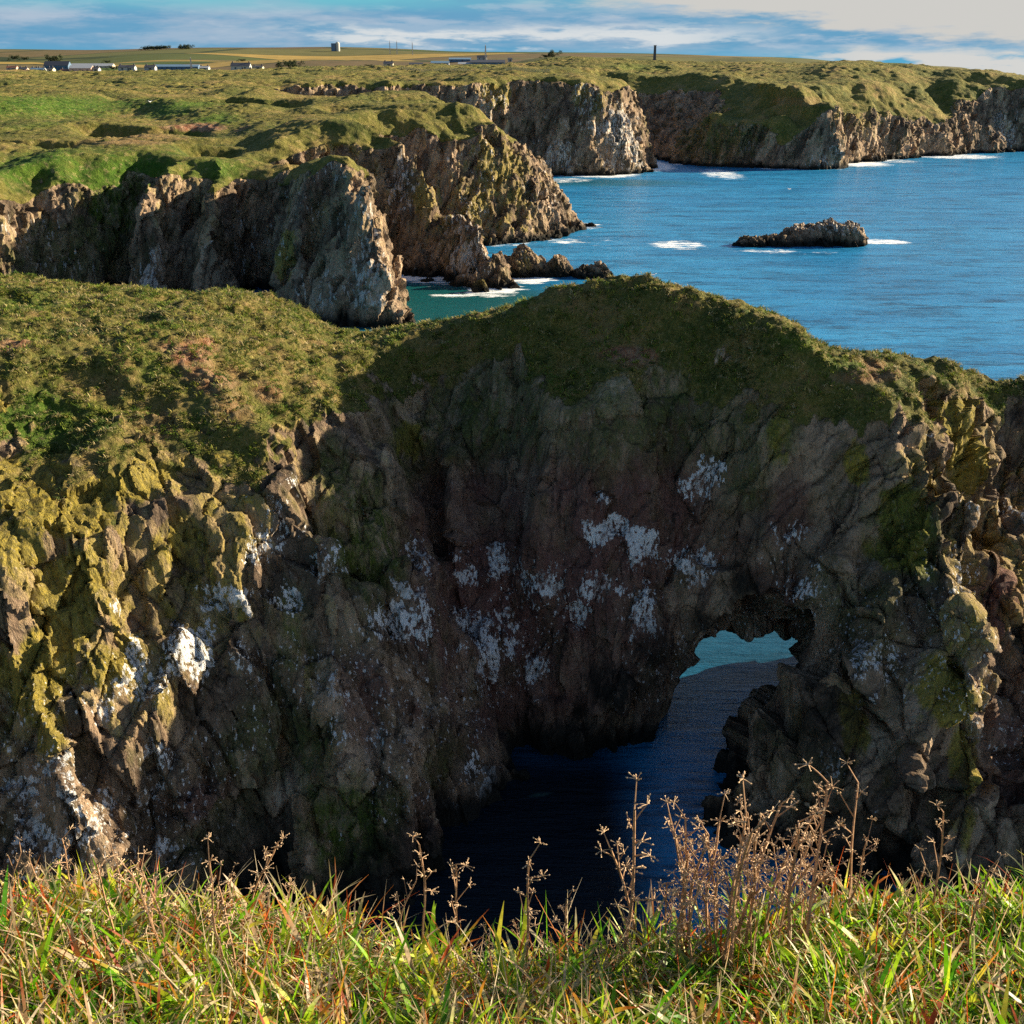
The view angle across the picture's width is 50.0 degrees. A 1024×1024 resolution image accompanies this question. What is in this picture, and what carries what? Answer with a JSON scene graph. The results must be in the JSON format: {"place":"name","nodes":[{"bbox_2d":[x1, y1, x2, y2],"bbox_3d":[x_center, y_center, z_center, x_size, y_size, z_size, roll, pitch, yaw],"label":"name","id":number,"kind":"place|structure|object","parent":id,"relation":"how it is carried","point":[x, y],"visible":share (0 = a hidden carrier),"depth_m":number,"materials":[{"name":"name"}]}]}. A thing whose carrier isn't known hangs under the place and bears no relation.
{"place":"outdoors","nodes":[
{"label":"outdoors","id":0,"kind":"place"},
{"bbox_2d":[43,61,71,69],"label":"barn","id":1,"kind":"structure","parent":0,"point":[57,65],"depth_m":1055.51,"materials":[{"name":"stone"}]},
{"bbox_2d":[71,63,115,67],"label":"barn","id":2,"kind":"structure","parent":0,"point":[103,65],"depth_m":1119.18,"materials":[{"name":"grey metal"}]},
{"bbox_2d":[0,87,586,327],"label":"headland","id":3,"kind":"structure","parent":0,"point":[346,210],"depth_m":197.06,"materials":[{"name":"stone"}]},
{"bbox_2d":[0,47,961,70],"bbox_3d":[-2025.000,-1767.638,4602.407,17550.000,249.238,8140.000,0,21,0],"label":"fields","id":4,"kind":"structure","parent":0,"point":[221,58],"depth_m":2160.25,"materials":[{"name":"plant"}]},
{"bbox_2d":[6,65,18,69],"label":"cottage","id":5,"kind":"structure","parent":4,"relation":"on","point":[11,67],"depth_m":1078.73,"materials":[{"name":"paint"}]},
{"bbox_2d":[44,54,62,60],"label":"tree","id":6,"kind":"object","parent":4,"relation":"on","point":[57,58],"visible":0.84,"depth_m":1175.71,"materials":[{"name":"green plant"}]},
{"bbox_2d":[156,64,199,69],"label":"farm shed","id":7,"kind":"structure","parent":4,"relation":"on","point":[174,66],"depth_m":1104.99,"materials":[{"name":"grey metal"}]},
{"bbox_2d":[275,61,284,66],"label":"tree","id":8,"kind":"object","parent":4,"relation":"on","point":[279,64],"visible":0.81,"depth_m":1041.19,"materials":[{"name":"green plant"}]},
{"bbox_2d":[282,60,291,66],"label":"tree","id":9,"kind":"object","parent":4,"relation":"on","point":[286,63],"visible":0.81,"depth_m":1014.71,"materials":[{"name":"green plant"}]},
{"bbox_2d":[289,60,303,66],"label":"tree","id":10,"kind":"object","parent":4,"relation":"on","point":[293,63],"visible":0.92,"depth_m":813.55,"materials":[{"name":"green plant"}]},
{"bbox_2d":[331,42,339,50],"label":"water tower","id":11,"kind":"structure","parent":4,"relation":"on","point":[335,46],"depth_m":2363.61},
{"bbox_2d":[449,58,470,61],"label":"building","id":12,"kind":"structure","parent":4,"relation":"on","point":[459,59],"depth_m":1125.38,"materials":[{"name":"grey metal"}]},
{"bbox_2d":[477,55,486,59],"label":"building","id":13,"kind":"structure","parent":4,"relation":"on","point":[481,57],"depth_m":1161.14,"materials":[{"name":"stone"}]},
{"bbox_2d":[548,50,562,56],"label":"tree","id":14,"kind":"object","parent":4,"relation":"on","point":[551,53],"visible":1,"depth_m":811.99,"materials":[{"name":"green plant"}]},
{"bbox_2d":[653,45,656,59],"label":"stone tower","id":15,"kind":"structure","parent":4,"relation":"on","point":[654,55],"depth_m":859.17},
{"bbox_2d":[0,273,1023,921],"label":"cliff","id":16,"kind":"structure","parent":0,"point":[194,649],"depth_m":53.62,"materials":[{"name":"stone"}]},
{"bbox_2d":[0,270,1023,501],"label":"tussock grass","id":17,"kind":"structure","parent":16,"relation":"on","point":[152,291],"depth_m":57.59,"materials":[{"name":"plant"}]},
{"bbox_2d":[0,56,1023,175],"bbox_3d":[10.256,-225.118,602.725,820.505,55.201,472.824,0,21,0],"label":"coast","id":18,"kind":"structure","parent":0,"point":[578,116],"depth_m":504.09},
{"bbox_2d":[46,66,55,70],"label":"cottage","id":19,"kind":"structure","parent":18,"relation":"on","point":[49,68],"depth_m":718.18,"materials":[{"name":"paint"}]},
{"bbox_2d":[69,65,93,70],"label":"farm shed","id":20,"kind":"structure","parent":18,"relation":"on","point":[80,67],"depth_m":716.90,"materials":[{"name":"grey metal"}]},
{"bbox_2d":[92,65,100,70],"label":"cottage","id":21,"kind":"structure","parent":18,"relation":"on","point":[97,68],"depth_m":718.25,"materials":[{"name":"paint"}]},
{"bbox_2d":[118,64,136,70],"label":"cottage","id":22,"kind":"structure","parent":18,"relation":"on","point":[133,67],"depth_m":717.60,"materials":[{"name":"stone"}]},
{"bbox_2d":[144,64,156,70],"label":"cottage","id":23,"kind":"structure","parent":18,"relation":"on","point":[150,67],"depth_m":717.58,"materials":[{"name":"paint"}]},
{"bbox_2d":[199,65,209,69],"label":"cottage","id":24,"kind":"structure","parent":18,"relation":"on","point":[207,67],"depth_m":742.48,"materials":[{"name":"paint"}]},
{"bbox_2d":[230,61,251,69],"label":"farmhouse","id":25,"kind":"object","parent":18,"relation":"on","point":[240,66],"visible":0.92,"depth_m":716.97,"materials":[{"name":"stone"}]},
{"bbox_2d":[252,64,263,68],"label":"cottage","id":26,"kind":"structure","parent":18,"relation":"on","point":[256,67],"depth_m":717.77,"materials":[{"name":"paint"}]},
{"bbox_2d":[383,60,393,65],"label":"cottage","id":27,"kind":"structure","parent":18,"relation":"on","point":[388,63],"depth_m":716.61,"materials":[{"name":"stone"}]},
{"bbox_2d":[431,61,449,64],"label":"building","id":28,"kind":"structure","parent":18,"relation":"on","point":[440,62],"depth_m":772.61,"materials":[{"name":"grey"}]},
{"bbox_2d":[400,66,488,71],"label":"fence","id":29,"kind":"object","parent":18,"relation":"on","point":[454,69],"visible":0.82,"depth_m":572.34,"materials":[{"name":"brown wood"}]},
{"bbox_2d":[470,60,504,64],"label":"building","id":30,"kind":"structure","parent":18,"relation":"on","point":[493,62],"depth_m":773.34,"materials":[{"name":"metal"}]},
{"bbox_2d":[508,67,549,72],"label":"fence","id":31,"kind":"object","parent":18,"relation":"on","point":[530,70],"visible":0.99,"depth_m":501.46,"materials":[{"name":"brown wood"}]},
{"bbox_2d":[0,0,1023,74],"label":"sky","id":32,"kind":"structure","parent":0,"point":[969,34],"materials":[{"name":"blue"}]},
{"bbox_2d":[6,913,1023,1023],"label":"ledge","id":33,"kind":"object","parent":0,"point":[622,991],"visible":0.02,"depth_m":2.59,"materials":[{"name":"plant"}]},
{"bbox_2d":[0,837,24,897],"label":"dry flower stalk","id":34,"kind":"object","parent":33,"relation":"on","point":[12,867],"visible":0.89,"depth_m":2.72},
{"bbox_2d":[12,863,23,912],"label":"dry flower stalk","id":35,"kind":"object","parent":33,"relation":"on","point":[18,881],"visible":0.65,"depth_m":2.80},
{"bbox_2d":[25,849,51,908],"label":"dry flower stalk","id":36,"kind":"object","parent":33,"relation":"on","point":[30,863],"visible":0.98,"depth_m":2.71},
{"bbox_2d":[52,824,76,901],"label":"dry flower stalk","id":37,"kind":"object","parent":33,"relation":"on","point":[65,857],"visible":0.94,"depth_m":2.75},
{"bbox_2d":[68,860,77,891],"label":"dry flower stalk","id":38,"kind":"object","parent":33,"relation":"on","point":[74,876],"visible":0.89,"depth_m":2.81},
{"bbox_2d":[86,853,120,951],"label":"dry flower stalk","id":39,"kind":"object","parent":33,"relation":"on","point":[110,917],"visible":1,"depth_m":2.53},
{"bbox_2d":[107,836,130,893],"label":"dry flower stalk","id":40,"kind":"object","parent":33,"relation":"on","point":[116,862],"visible":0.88,"depth_m":2.80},
{"bbox_2d":[114,856,171,976],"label":"dry flower stalk","id":41,"kind":"object","parent":33,"relation":"on","point":[147,911],"visible":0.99,"depth_m":2.43,"materials":[{"name":"plant"}]},
{"bbox_2d":[130,846,179,959],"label":"dry flower stalk","id":42,"kind":"object","parent":33,"relation":"on","point":[158,909],"visible":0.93,"depth_m":2.47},
{"bbox_2d":[201,832,229,964],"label":"dry flower stalk","id":43,"kind":"object","parent":33,"relation":"on","point":[212,912],"visible":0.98,"depth_m":2.45,"materials":[{"name":"plant"}]},
{"bbox_2d":[221,862,238,909],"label":"dry flower stalk","id":44,"kind":"object","parent":33,"relation":"on","point":[230,886],"visible":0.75,"depth_m":2.73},
{"bbox_2d":[214,860,246,973],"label":"dry flower stalk","id":45,"kind":"object","parent":33,"relation":"on","point":[227,926],"visible":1,"depth_m":2.44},
{"bbox_2d":[257,871,269,932],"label":"dry flower stalk","id":46,"kind":"object","parent":33,"relation":"on","point":[264,896],"visible":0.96,"depth_m":2.73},
{"bbox_2d":[242,831,289,919],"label":"dry flower stalk","id":47,"kind":"object","parent":33,"relation":"on","point":[277,846],"visible":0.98,"depth_m":2.71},
{"bbox_2d":[280,876,296,921],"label":"dry flower stalk","id":48,"kind":"object","parent":33,"relation":"on","point":[290,884],"visible":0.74,"depth_m":2.74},
{"bbox_2d":[406,831,438,960],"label":"dry flower stalk","id":49,"kind":"object","parent":33,"relation":"on","point":[423,875],"visible":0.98,"depth_m":2.66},
{"bbox_2d":[478,922,502,993],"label":"dry flower stalk","id":50,"kind":"object","parent":33,"relation":"on","point":[493,945],"visible":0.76,"depth_m":2.52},
{"bbox_2d":[0,848,1023,1023],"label":"grass","id":51,"kind":"structure","parent":33,"relation":"on","point":[81,981],"depth_m":2.51,"materials":[{"name":"plant"}]},
{"bbox_2d":[387,862,422,942],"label":"dry flower stalk","id":52,"kind":"object","parent":51,"relation":"on","point":[395,896],"visible":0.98,"depth_m":2.65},
{"bbox_2d":[446,857,475,945],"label":"dry flower stalk","id":53,"kind":"object","parent":51,"relation":"on","point":[456,877],"visible":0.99,"depth_m":2.61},
{"bbox_2d":[513,837,549,971],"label":"dry flower stalk","id":54,"kind":"object","parent":33,"relation":"on","point":[528,911],"visible":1,"depth_m":2.56,"materials":[{"name":"plant"}]},
{"bbox_2d":[548,886,576,961],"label":"dry flower stalk","id":55,"kind":"object","parent":33,"relation":"on","point":[565,926],"visible":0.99,"depth_m":2.58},
{"bbox_2d":[594,937,608,968],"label":"dry flower stalk","id":56,"kind":"object","parent":33,"relation":"on","point":[596,941],"visible":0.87,"depth_m":2.57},
{"bbox_2d":[595,825,642,953],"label":"dry flower stalk","id":57,"kind":"object","parent":33,"relation":"on","point":[623,883],"visible":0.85,"depth_m":2.61,"materials":[{"name":"plant"}]},
{"bbox_2d":[620,904,637,971],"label":"dry flower stalk","id":58,"kind":"object","parent":33,"relation":"on","point":[627,925],"visible":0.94,"depth_m":2.58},
{"bbox_2d":[613,772,663,957],"bbox_3d":[0.293,0.879,2.597,0.085,0.577,0.131,-10,24,-25],"label":"dry flower stalk","id":59,"kind":"object","parent":33,"relation":"on","point":[633,867],"visible":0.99,"depth_m":2.55,"materials":[{"name":"plant"}]},
{"bbox_2d":[661,890,675,921],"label":"dry flower stalk","id":60,"kind":"object","parent":33,"relation":"on","point":[671,905],"visible":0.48,"depth_m":2.75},
{"bbox_2d":[653,874,684,945],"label":"dry flower stalk","id":61,"kind":"object","parent":33,"relation":"on","point":[666,905],"visible":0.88,"depth_m":2.64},
{"bbox_2d":[666,867,691,965],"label":"dry flower stalk","id":62,"kind":"object","parent":33,"relation":"on","point":[672,893],"visible":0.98,"depth_m":2.52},
{"bbox_2d":[660,795,698,934],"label":"dry flower stalk","id":63,"kind":"object","parent":33,"relation":"on","point":[671,824],"visible":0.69,"depth_m":2.67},
{"bbox_2d":[668,838,696,942],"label":"dry flower stalk","id":64,"kind":"object","parent":33,"relation":"on","point":[680,866],"visible":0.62,"depth_m":2.62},
{"bbox_2d":[662,809,703,955],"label":"dry flower stalk","id":65,"kind":"object","parent":33,"relation":"on","point":[674,836],"visible":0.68,"depth_m":2.62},
{"bbox_2d":[669,796,707,962],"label":"dry flower stalk","id":66,"kind":"object","parent":33,"relation":"on","point":[685,868],"visible":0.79,"depth_m":2.60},
{"bbox_2d":[671,878,705,963],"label":"dry flower stalk","id":67,"kind":"object","parent":33,"relation":"on","point":[685,904],"visible":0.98,"depth_m":2.51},
{"bbox_2d":[673,815,715,952],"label":"dry flower stalk","id":68,"kind":"object","parent":33,"relation":"on","point":[705,838],"visible":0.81,"depth_m":2.58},
{"bbox_2d":[688,907,705,956],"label":"dry flower stalk","id":69,"kind":"object","parent":33,"relation":"on","point":[700,928],"visible":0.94,"depth_m":2.60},
{"bbox_2d":[684,838,720,961],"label":"dry flower stalk","id":70,"kind":"object","parent":33,"relation":"on","point":[696,875],"visible":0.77,"depth_m":2.60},
{"bbox_2d":[694,788,730,963],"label":"dry flower stalk","id":71,"kind":"object","parent":33,"relation":"on","point":[709,875],"visible":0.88,"depth_m":2.55,"materials":[{"name":"plant"}]},
{"bbox_2d":[695,817,732,973],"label":"dry flower stalk","id":72,"kind":"object","parent":33,"relation":"on","point":[717,916],"visible":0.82,"depth_m":2.57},
{"bbox_2d":[695,846,735,952],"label":"dry flower stalk","id":73,"kind":"object","parent":33,"relation":"on","point":[712,902],"visible":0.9,"depth_m":2.55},
{"bbox_2d":[729,866,744,909],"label":"dry flower stalk","id":74,"kind":"object","parent":33,"relation":"on","point":[732,867],"visible":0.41,"depth_m":2.76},
{"bbox_2d":[730,815,752,913],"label":"dry flower stalk","id":75,"kind":"object","parent":33,"relation":"on","point":[735,833],"visible":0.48,"depth_m":2.75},
{"bbox_2d":[713,771,772,967],"bbox_3d":[0.516,0.867,2.510,0.091,0.565,0.116,-17,27,-36],"label":"dry flower stalk","id":76,"kind":"object","parent":33,"relation":"on","point":[741,850],"visible":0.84,"depth_m":2.48,"materials":[{"name":"plant"}]},
{"bbox_2d":[727,794,759,925],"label":"dry flower stalk","id":77,"kind":"object","parent":33,"relation":"on","point":[747,868],"visible":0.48,"depth_m":2.72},
{"bbox_2d":[712,800,779,975],"bbox_3d":[0.511,0.867,2.482,0.092,0.573,0.167,-9,23,-22],"label":"dry flower stalk","id":78,"kind":"object","parent":33,"relation":"on","point":[745,853],"visible":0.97,"depth_m":2.48,"materials":[{"name":"plant"}]},
{"bbox_2d":[727,812,771,964],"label":"dry flower stalk","id":79,"kind":"object","parent":33,"relation":"on","point":[754,892],"visible":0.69,"depth_m":2.55,"materials":[{"name":"plant"}]},
{"bbox_2d":[735,857,766,969],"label":"dry flower stalk","id":80,"kind":"object","parent":33,"relation":"on","point":[742,891],"visible":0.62,"depth_m":2.60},
{"bbox_2d":[754,847,769,921],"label":"dry flower stalk","id":81,"kind":"object","parent":33,"relation":"on","point":[758,888],"visible":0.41,"depth_m":2.75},
{"bbox_2d":[728,791,798,957],"bbox_3d":[0.579,0.876,2.570,0.099,0.521,0.140,14,19,26],"label":"dry flower stalk","id":82,"kind":"object","parent":33,"relation":"on","point":[765,844],"visible":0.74,"depth_m":2.54,"materials":[{"name":"plant"}]},
{"bbox_2d":[767,834,790,911],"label":"dry flower stalk","id":83,"kind":"object","parent":33,"relation":"on","point":[777,871],"visible":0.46,"depth_m":2.75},
{"bbox_2d":[752,824,812,953],"bbox_3d":[0.616,0.898,2.561,0.125,0.465,0.088,-3,22,-7],"label":"dry flower stalk","id":84,"kind":"object","parent":33,"relation":"on","point":[778,877],"visible":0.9,"depth_m":2.54,"materials":[{"name":"plant"}]},
{"bbox_2d":[762,806,824,965],"bbox_3d":[0.636,0.872,2.521,0.115,0.510,0.075,6,22,14],"label":"dry flower stalk","id":85,"kind":"object","parent":33,"relation":"on","point":[792,872],"visible":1,"depth_m":2.51,"materials":[{"name":"plant"}]},
{"bbox_2d":[774,799,820,927],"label":"dry flower stalk","id":86,"kind":"object","parent":33,"relation":"on","point":[811,835],"visible":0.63,"depth_m":2.69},
{"bbox_2d":[767,828,828,957],"bbox_3d":[0.659,0.921,2.575,0.129,0.401,0.065,5,22,12],"label":"dry flower stalk","id":87,"kind":"object","parent":33,"relation":"on","point":[795,884],"visible":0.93,"depth_m":2.56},
{"bbox_2d":[796,879,808,921],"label":"dry flower stalk","id":88,"kind":"object","parent":33,"relation":"on","point":[799,898],"visible":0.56,"depth_m":2.76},
{"bbox_2d":[776,802,830,899],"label":"dry flower stalk","id":89,"kind":"object","parent":33,"relation":"on","point":[793,837],"visible":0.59,"depth_m":2.70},
{"bbox_2d":[799,840,811,898],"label":"dry flower stalk","id":90,"kind":"object","parent":33,"relation":"on","point":[806,884],"visible":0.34,"depth_m":2.82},
{"bbox_2d":[783,857,847,924],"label":"dry flower stalk","id":91,"kind":"object","parent":33,"relation":"on","point":[797,905],"visible":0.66,"depth_m":2.65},
{"bbox_2d":[794,757,844,962],"bbox_3d":[0.691,0.842,2.581,0.158,0.523,0.093,17,18,36],"label":"dry flower stalk","id":92,"kind":"object","parent":33,"relation":"on","point":[814,869],"visible":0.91,"depth_m":2.56,"materials":[{"name":"plant"}]},
{"bbox_2d":[798,864,841,941],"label":"dry flower stalk","id":93,"kind":"object","parent":33,"relation":"on","point":[814,901],"visible":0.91,"depth_m":2.58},
{"bbox_2d":[813,832,839,897],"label":"dry flower stalk","id":94,"kind":"object","parent":33,"relation":"on","point":[829,856],"visible":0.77,"depth_m":2.81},
{"bbox_2d":[836,758,867,922],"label":"dry flower stalk","id":95,"kind":"object","parent":33,"relation":"on","point":[851,851],"visible":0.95,"depth_m":2.74,"materials":[{"name":"plant"}]},
{"bbox_2d":[840,815,879,924],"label":"dry flower stalk","id":96,"kind":"object","parent":33,"relation":"on","point":[861,864],"visible":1,"depth_m":2.71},
{"bbox_2d":[896,873,908,905],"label":"dry flower stalk","id":97,"kind":"object","parent":33,"relation":"on","point":[900,888],"visible":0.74,"depth_m":2.78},
{"bbox_2d":[893,844,931,953],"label":"dry flower stalk","id":98,"kind":"object","parent":33,"relation":"on","point":[909,914],"visible":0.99,"depth_m":2.57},
{"bbox_2d":[914,881,929,927],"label":"dry flower stalk","id":99,"kind":"object","parent":33,"relation":"on","point":[920,905],"visible":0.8,"depth_m":2.71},
{"bbox_2d":[925,800,955,910],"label":"dry flower stalk","id":100,"kind":"object","parent":33,"relation":"on","point":[942,820],"visible":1,"depth_m":2.77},
{"bbox_2d":[958,851,1007,966],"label":"dry flower stalk","id":101,"kind":"object","parent":33,"relation":"on","point":[982,904],"visible":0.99,"depth_m":2.53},
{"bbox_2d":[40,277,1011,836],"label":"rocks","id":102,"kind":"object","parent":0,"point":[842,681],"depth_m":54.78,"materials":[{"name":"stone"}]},
{"bbox_2d":[238,151,1023,989],"bbox_3d":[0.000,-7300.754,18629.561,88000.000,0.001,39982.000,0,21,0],"label":"sea","id":103,"kind":"structure","parent":0,"point":[934,267],"depth_m":178.03,"materials":[{"name":"liquid"}]},
{"bbox_2d":[471,279,488,292],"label":"sea rock","id":104,"kind":"object","parent":103,"relation":"in","point":[478,286],"visible":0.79,"depth_m":193.86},
{"bbox_2d":[504,243,546,277],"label":"sea rock","id":105,"kind":"object","parent":103,"relation":"in","point":[523,260],"visible":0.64,"depth_m":207.93,"materials":[{"name":"stone"}]},
{"bbox_2d":[534,254,573,277],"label":"sea rock","id":106,"kind":"object","parent":103,"relation":"in","point":[558,265],"visible":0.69,"depth_m":208.70,"materials":[{"name":"stone"}]},
{"bbox_2d":[584,222,595,226],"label":"sea rock","id":107,"kind":"object","parent":103,"relation":"in","point":[589,224],"visible":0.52,"depth_m":280.60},
{"bbox_2d":[572,260,613,279],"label":"sea rock","id":108,"kind":"object","parent":103,"relation":"in","point":[599,268],"visible":0.77,"depth_m":207.50,"materials":[{"name":"stone"}]},
{"bbox_2d":[732,217,868,247],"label":"skerry","id":109,"kind":"structure","parent":103,"relation":"in","point":[830,232],"depth_m":246.94,"materials":[{"name":"stone"}]},
{"bbox_2d":[862,152,884,161],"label":"sea rock","id":110,"kind":"object","parent":103,"relation":"in","point":[875,157],"visible":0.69,"depth_m":501.08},
{"bbox_2d":[953,147,961,154],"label":"sea rock","id":111,"kind":"object","parent":103,"relation":"in","point":[956,151],"visible":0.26,"depth_m":547.59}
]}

